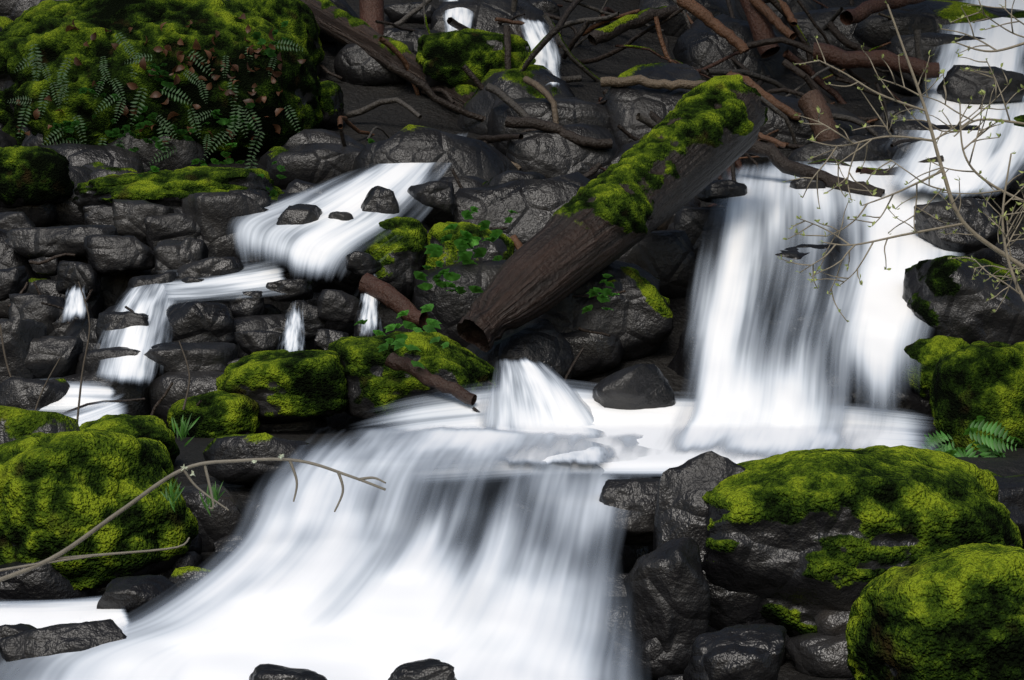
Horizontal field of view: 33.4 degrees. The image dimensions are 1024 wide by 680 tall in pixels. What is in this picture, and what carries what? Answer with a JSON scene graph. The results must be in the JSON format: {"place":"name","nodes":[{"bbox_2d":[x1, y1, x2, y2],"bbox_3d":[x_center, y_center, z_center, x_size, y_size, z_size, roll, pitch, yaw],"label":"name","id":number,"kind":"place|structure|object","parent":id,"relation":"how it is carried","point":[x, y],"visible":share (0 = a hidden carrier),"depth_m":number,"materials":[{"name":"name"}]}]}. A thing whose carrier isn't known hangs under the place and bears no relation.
{"place":"outdoors","nodes":[
{"label":"outdoors","id":0,"kind":"place"},
{"bbox_2d":[49,0,1023,679],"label":"terrain hillside","id":1,"kind":"structure","parent":0,"point":[391,120],"depth_m":11.09,"materials":[{"name":"soil"}]},
{"bbox_2d":[0,429,198,590],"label":"mossy boulder","id":2,"kind":"object","parent":1,"relation":"on","point":[59,491],"visible":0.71,"depth_m":5.10,"materials":[{"name":"green plant"}]},
{"bbox_2d":[0,0,322,161],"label":"mossy boulder","id":3,"kind":"object","parent":1,"relation":"on","point":[42,25],"visible":0.44,"depth_m":10.55,"materials":[{"name":"green plant"}]},
{"bbox_2d":[300,0,474,107],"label":"fallen log","id":4,"kind":"object","parent":1,"relation":"on","point":[337,24],"visible":0.55,"depth_m":11.95,"materials":[{"name":"brown wood"}]},
{"bbox_2d":[328,331,498,425],"bbox_3d":[-0.455,0.171,7.678,0.795,0.439,0.538,0,-4,0],"label":"moss boulder","id":5,"kind":"object","parent":1,"relation":"on","point":[378,389],"visible":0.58,"depth_m":7.46,"materials":[{"name":"green plant"}]},
{"bbox_2d":[8,0,943,414],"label":"fallen branches","id":6,"kind":"object","parent":1,"relation":"on","point":[762,20],"visible":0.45,"depth_m":11.03,"materials":[{"name":"brown wood"}]},
{"bbox_2d":[0,0,1023,679],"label":"wet basalt rocks","id":7,"kind":"object","parent":1,"relation":"on","point":[122,230],"visible":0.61,"depth_m":8.57,"materials":[{"name":"black stone"}]},
{"bbox_2d":[0,597,129,627],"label":"water","id":8,"kind":"structure","parent":7,"relation":"on","point":[39,614],"depth_m":4.61,"materials":[{"name":"white liquid"}]},
{"bbox_2d":[64,287,84,318],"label":"waterfall","id":9,"kind":"object","parent":7,"relation":"on","point":[74,306],"visible":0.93,"depth_m":8.09,"materials":[{"name":"white liquid"}]},
{"bbox_2d":[39,383,113,412],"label":"water","id":10,"kind":"structure","parent":7,"relation":"on","point":[90,392],"depth_m":7.45,"materials":[{"name":"white liquid"}]},
{"bbox_2d":[66,398,123,425],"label":"stream water","id":11,"kind":"structure","parent":7,"relation":"on","point":[96,412],"depth_m":7.21,"materials":[{"name":"white liquid"}]},
{"bbox_2d":[100,284,175,381],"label":"water","id":12,"kind":"structure","parent":7,"relation":"on","point":[139,366],"depth_m":7.85,"materials":[{"name":"white liquid"}]},
{"bbox_2d":[162,262,283,298],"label":"water","id":13,"kind":"structure","parent":7,"relation":"on","point":[240,283],"depth_m":8.36,"materials":[{"name":"white liquid"}]},
{"bbox_2d":[284,308,302,351],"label":"waterfall","id":14,"kind":"object","parent":7,"relation":"on","point":[293,328],"visible":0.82,"depth_m":7.80,"materials":[{"name":"white liquid"}]},
{"bbox_2d":[22,427,637,679],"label":"water cascade","id":15,"kind":"object","parent":7,"relation":"on","point":[364,581],"visible":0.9,"depth_m":4.27,"materials":[{"name":"white liquid"}]},
{"bbox_2d":[0,619,126,679],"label":"rock","id":16,"kind":"object","parent":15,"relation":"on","point":[20,651],"visible":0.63,"depth_m":4.01,"materials":[{"name":"rock"}]},
{"bbox_2d":[484,359,612,463],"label":"waterfall","id":17,"kind":"structure","parent":15,"relation":"on","point":[527,396],"depth_m":7.00,"materials":[{"name":"white liquid"}]},
{"bbox_2d":[380,388,924,480],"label":"water pool","id":18,"kind":"structure","parent":15,"relation":"on","point":[653,448],"depth_m":6.78,"materials":[{"name":"white liquid"}]},
{"bbox_2d":[236,162,434,273],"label":"water","id":19,"kind":"structure","parent":7,"relation":"on","point":[322,243],"depth_m":8.79,"materials":[{"name":"white liquid"}]},
{"bbox_2d":[361,293,376,332],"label":"waterfall","id":20,"kind":"object","parent":7,"relation":"on","point":[369,311],"visible":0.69,"depth_m":7.99,"materials":[{"name":"white liquid"}]},
{"bbox_2d":[445,0,472,31],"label":"water","id":21,"kind":"structure","parent":7,"relation":"on","point":[462,15],"depth_m":12.37,"materials":[{"name":"white liquid"}]},
{"bbox_2d":[7,0,1023,515],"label":"plants","id":22,"kind":"object","parent":7,"relation":"on","point":[995,446],"visible":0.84,"depth_m":9.73,"materials":[{"name":"green plant"}]},
{"bbox_2d":[522,19,559,84],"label":"water","id":23,"kind":"structure","parent":7,"relation":"on","point":[535,33],"depth_m":11.81,"materials":[{"name":"white liquid"}]},
{"bbox_2d":[675,160,956,456],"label":"waterfall","id":24,"kind":"object","parent":7,"relation":"on","point":[751,399],"visible":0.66,"depth_m":7.78,"materials":[{"name":"white liquid"}]},
{"bbox_2d":[891,0,1023,194],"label":"water","id":25,"kind":"structure","parent":7,"relation":"on","point":[990,159],"depth_m":10.22,"materials":[{"name":"white liquid"}]},
{"bbox_2d":[902,255,1023,344],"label":"boulder","id":26,"kind":"object","parent":7,"relation":"on","point":[944,295],"visible":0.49,"depth_m":7.70,"materials":[{"name":"black stone"}]},
{"bbox_2d":[0,0,1023,581],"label":"bare twigs","id":27,"kind":"object","parent":1,"relation":"on","point":[1018,266],"visible":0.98,"depth_m":6.59,"materials":[{"name":"beige wood"}]},
{"bbox_2d":[537,260,673,360],"bbox_3d":[0.351,-0.157,8.542,0.876,0.588,0.576,0,-4,0],"label":"boulder under log","id":28,"kind":"object","parent":1,"relation":"on","point":[638,320],"visible":0.42,"depth_m":8.28,"materials":[{"name":"black stone"}]},
{"bbox_2d":[457,74,767,351],"bbox_3d":[0.526,-0.657,8.377,1.883,1.504,0.465,3,-5,-35],"label":"fallen log","id":29,"kind":"object","parent":1,"relation":"on","point":[699,138],"visible":1,"depth_m":8.20,"materials":[{"name":"brown wood"}]},
{"bbox_2d":[653,451,767,630],"bbox_3d":[0.623,0.667,4.952,0.451,0.689,0.462,0,-4,0],"label":"dark boulder","id":30,"kind":"object","parent":1,"relation":"on","point":[681,510],"visible":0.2,"depth_m":4.81,"materials":[{"name":"black stone"}]},
{"bbox_2d":[702,445,1022,636],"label":"mossy boulder","id":31,"kind":"object","parent":1,"relation":"on","point":[797,541],"visible":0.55,"depth_m":4.67,"materials":[{"name":"green plant"}]},
{"bbox_2d":[846,543,1023,679],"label":"boulder","id":32,"kind":"object","parent":1,"relation":"on","point":[956,613],"visible":1,"depth_m":4.02,"materials":[{"name":"green plant"}]},
{"bbox_2d":[929,341,1023,449],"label":"boulder","id":33,"kind":"object","parent":1,"relation":"on","point":[971,382],"visible":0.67,"depth_m":6.93,"materials":[{"name":"green plant"}]}
]}

